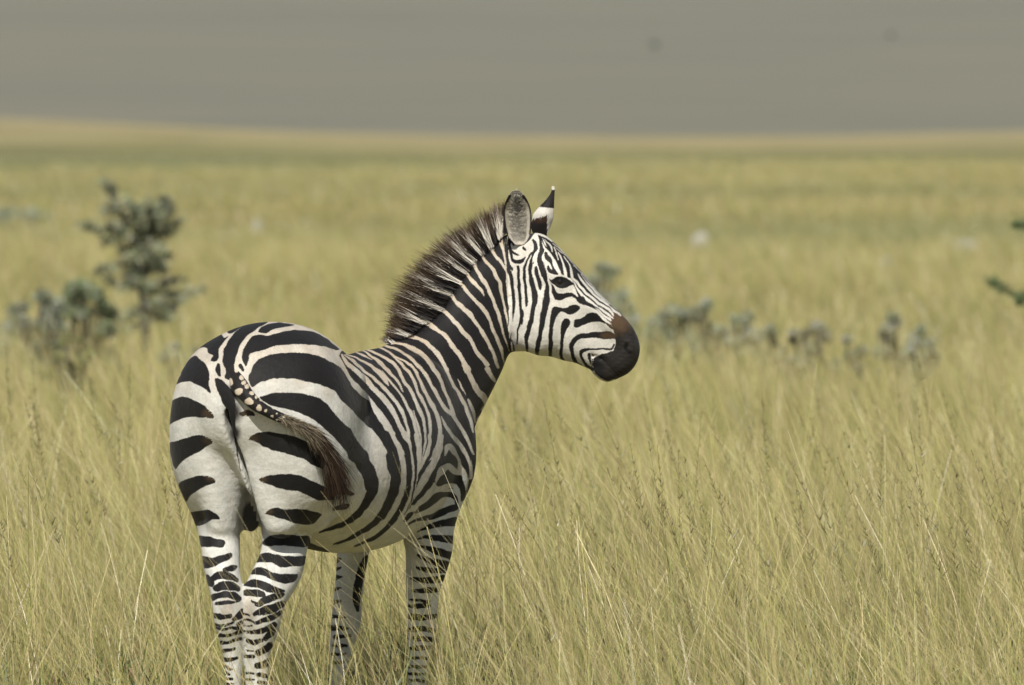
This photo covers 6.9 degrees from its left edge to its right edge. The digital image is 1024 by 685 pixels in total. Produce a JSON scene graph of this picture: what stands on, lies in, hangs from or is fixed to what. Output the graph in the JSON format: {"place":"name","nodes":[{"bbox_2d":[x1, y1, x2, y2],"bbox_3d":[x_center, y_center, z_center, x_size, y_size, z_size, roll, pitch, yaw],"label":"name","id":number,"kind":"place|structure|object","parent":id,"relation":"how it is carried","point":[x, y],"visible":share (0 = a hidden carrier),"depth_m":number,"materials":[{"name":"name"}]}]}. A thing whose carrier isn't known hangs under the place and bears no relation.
{"place":"outdoors","nodes":[
{"label":"outdoors","id":0,"kind":"place"},
{"bbox_2d":[0,0,1023,135],"bbox_3d":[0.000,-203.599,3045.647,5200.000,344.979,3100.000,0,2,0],"label":"hillside","id":1,"kind":"structure","parent":0,"point":[606,68],"depth_m":2227.72,"materials":[{"name":"grey"}]},
{"bbox_2d":[649,41,658,48],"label":"lone tree","id":2,"kind":"object","parent":1,"relation":"on","point":[654,43],"visible":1,"depth_m":2282.10,"materials":[{"name":"grey plant"}]},
{"bbox_2d":[0,205,1023,377],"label":"grass","id":3,"kind":"structure","parent":0,"point":[30,244],"depth_m":95.58,"materials":[{"name":"yellow plant"}]},
{"bbox_2d":[0,118,1023,684],"bbox_3d":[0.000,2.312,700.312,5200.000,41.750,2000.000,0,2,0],"label":"ground","id":4,"kind":"structure","parent":0,"point":[34,140],"depth_m":382.04,"materials":[{"name":"beige soil"}]},
{"bbox_2d":[0,206,51,224],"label":"bush","id":5,"kind":"object","parent":4,"relation":"on","point":[33,212],"visible":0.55,"depth_m":149.64,"materials":[{"name":"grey plant"}]},
{"bbox_2d":[0,287,75,378],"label":"bush","id":6,"kind":"object","parent":4,"relation":"on","point":[43,298],"visible":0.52,"depth_m":59.97,"materials":[{"name":"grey plant"}]},
{"bbox_2d":[32,310,74,396],"bbox_3d":[-3.127,0.088,58.025,0.298,0.622,0.285,0,2,0],"label":"bush","id":7,"kind":"object","parent":4,"relation":"on","point":[56,314],"visible":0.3,"depth_m":58.02,"materials":[{"name":"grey plant"}]},
{"bbox_2d":[40,333,100,422],"bbox_3d":[-2.678,0.243,52.027,0.395,0.619,0.294,0,2,-14],"label":"bush","id":8,"kind":"object","parent":4,"relation":"on","point":[68,363],"visible":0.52,"depth_m":52.02,"materials":[{"name":"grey plant"}]},
{"bbox_2d":[40,277,119,380],"bbox_3d":[-3.067,-0.064,60.527,0.594,0.807,0.496,0,2,0],"label":"bush","id":9,"kind":"object","parent":4,"relation":"on","point":[77,290],"visible":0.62,"depth_m":60.44,"materials":[{"name":"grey plant"}]},
{"bbox_2d":[72,171,208,374],"bbox_3d":[-2.593,-0.429,59.967,0.956,1.551,1.044,0,2,0],"label":"thorn bush","id":10,"kind":"object","parent":4,"relation":"on","point":[149,229],"visible":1,"depth_m":59.92,"materials":[{"name":"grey plant"}]},
{"bbox_2d":[153,341,199,396],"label":"bush","id":11,"kind":"object","parent":4,"relation":"on","point":[175,349],"visible":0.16,"depth_m":55.01,"materials":[{"name":"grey plant"}]},
{"bbox_2d":[253,220,262,232],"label":"stone","id":12,"kind":"object","parent":4,"relation":"on","point":[258,223],"visible":0.32,"depth_m":139.97,"materials":[{"name":"beige stone"}]},
{"bbox_2d":[169,186,639,684],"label":"zebra","id":13,"kind":"object","parent":4,"relation":"on","point":[296,420],"visible":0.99,"depth_m":25.43,"materials":[{"name":"multicoloured"}]},
{"bbox_2d":[0,271,1023,684],"bbox_3d":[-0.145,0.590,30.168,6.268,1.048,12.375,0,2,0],"label":"grass","id":14,"kind":"structure","parent":4,"relation":"on","point":[146,507],"depth_m":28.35,"materials":[{"name":"yellow plant"}]},
{"bbox_2d":[585,261,631,315],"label":"bush","id":15,"kind":"object","parent":4,"relation":"on","point":[601,267],"visible":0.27,"depth_m":67.97,"materials":[{"name":"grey plant"}]},
{"bbox_2d":[615,294,648,364],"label":"bush","id":16,"kind":"object","parent":4,"relation":"on","point":[629,306],"visible":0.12,"depth_m":60.95,"materials":[{"name":"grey plant"}]},
{"bbox_2d":[633,316,667,387],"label":"bush","id":17,"kind":"object","parent":4,"relation":"on","point":[656,323],"visible":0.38,"depth_m":59.96,"materials":[{"name":"grey plant"}]},
{"bbox_2d":[642,302,694,384],"bbox_3d":[1.124,0.032,60.000,0.394,0.629,0.434,0,2,14],"label":"bush","id":18,"kind":"object","parent":4,"relation":"on","point":[674,309],"visible":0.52,"depth_m":59.95,"materials":[{"name":"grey plant"}]},
{"bbox_2d":[690,232,709,249],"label":"stone","id":19,"kind":"object","parent":4,"relation":"on","point":[698,237],"visible":0.21,"depth_m":121.96,"materials":[{"name":"beige stone"}]},
{"bbox_2d":[678,296,725,383],"bbox_3d":[1.347,0.008,60.017,0.368,0.669,0.347,0,2,0],"label":"bush","id":20,"kind":"object","parent":4,"relation":"on","point":[703,308],"visible":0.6,"depth_m":59.99,"materials":[{"name":"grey plant"}]},
{"bbox_2d":[707,324,741,377],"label":"bush","id":21,"kind":"object","parent":4,"relation":"on","point":[726,333],"visible":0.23,"depth_m":60.01,"materials":[{"name":"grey plant"}]},
{"bbox_2d":[721,309,768,383],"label":"bush","id":22,"kind":"object","parent":4,"relation":"on","point":[735,319],"visible":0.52,"depth_m":58.98,"materials":[{"name":"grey plant"}]},
{"bbox_2d":[755,324,789,384],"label":"bush","id":23,"kind":"object","parent":4,"relation":"on","point":[769,332],"visible":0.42,"depth_m":57.97,"materials":[{"name":"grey plant"}]},
{"bbox_2d":[780,319,838,395],"bbox_3d":[1.993,0.135,57.013,0.407,0.576,0.354,0,2,0],"label":"bush","id":24,"kind":"object","parent":4,"relation":"on","point":[817,326],"visible":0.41,"depth_m":56.98,"materials":[{"name":"grey plant"}]},
{"bbox_2d":[831,333,868,398],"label":"bush","id":25,"kind":"object","parent":4,"relation":"on","point":[855,352],"visible":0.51,"depth_m":55.97,"materials":[{"name":"grey plant"}]},
{"bbox_2d":[871,312,929,386],"bbox_3d":[2.641,0.090,58.013,0.401,0.604,0.359,0,2,0],"label":"bush","id":26,"kind":"object","parent":4,"relation":"on","point":[895,318],"visible":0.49,"depth_m":58.01,"materials":[{"name":"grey plant"}]},
{"bbox_2d":[901,324,940,394],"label":"bush","id":27,"kind":"object","parent":4,"relation":"on","point":[921,329],"visible":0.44,"depth_m":56.98,"materials":[{"name":"grey plant"}]},
{"bbox_2d":[954,239,979,253],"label":"stone","id":28,"kind":"object","parent":4,"relation":"on","point":[969,242],"visible":0.25,"depth_m":117.92,"materials":[{"name":"beige stone"}]},
{"bbox_2d":[984,212,1023,308],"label":"thorn bush","id":29,"kind":"object","parent":4,"relation":"on","point":[997,282],"visible":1,"depth_m":50.25,"materials":[{"name":"green plant"}]},
{"bbox_2d":[0,152,1023,236],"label":"grass","id":30,"kind":"structure","parent":0,"point":[504,178],"depth_m":209.37,"materials":[{"name":"yellow plant"}]},
{"bbox_2d":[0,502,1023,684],"bbox_3d":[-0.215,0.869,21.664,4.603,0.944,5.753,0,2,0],"label":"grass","id":31,"kind":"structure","parent":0,"point":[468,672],"depth_m":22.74,"materials":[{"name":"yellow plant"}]}
]}

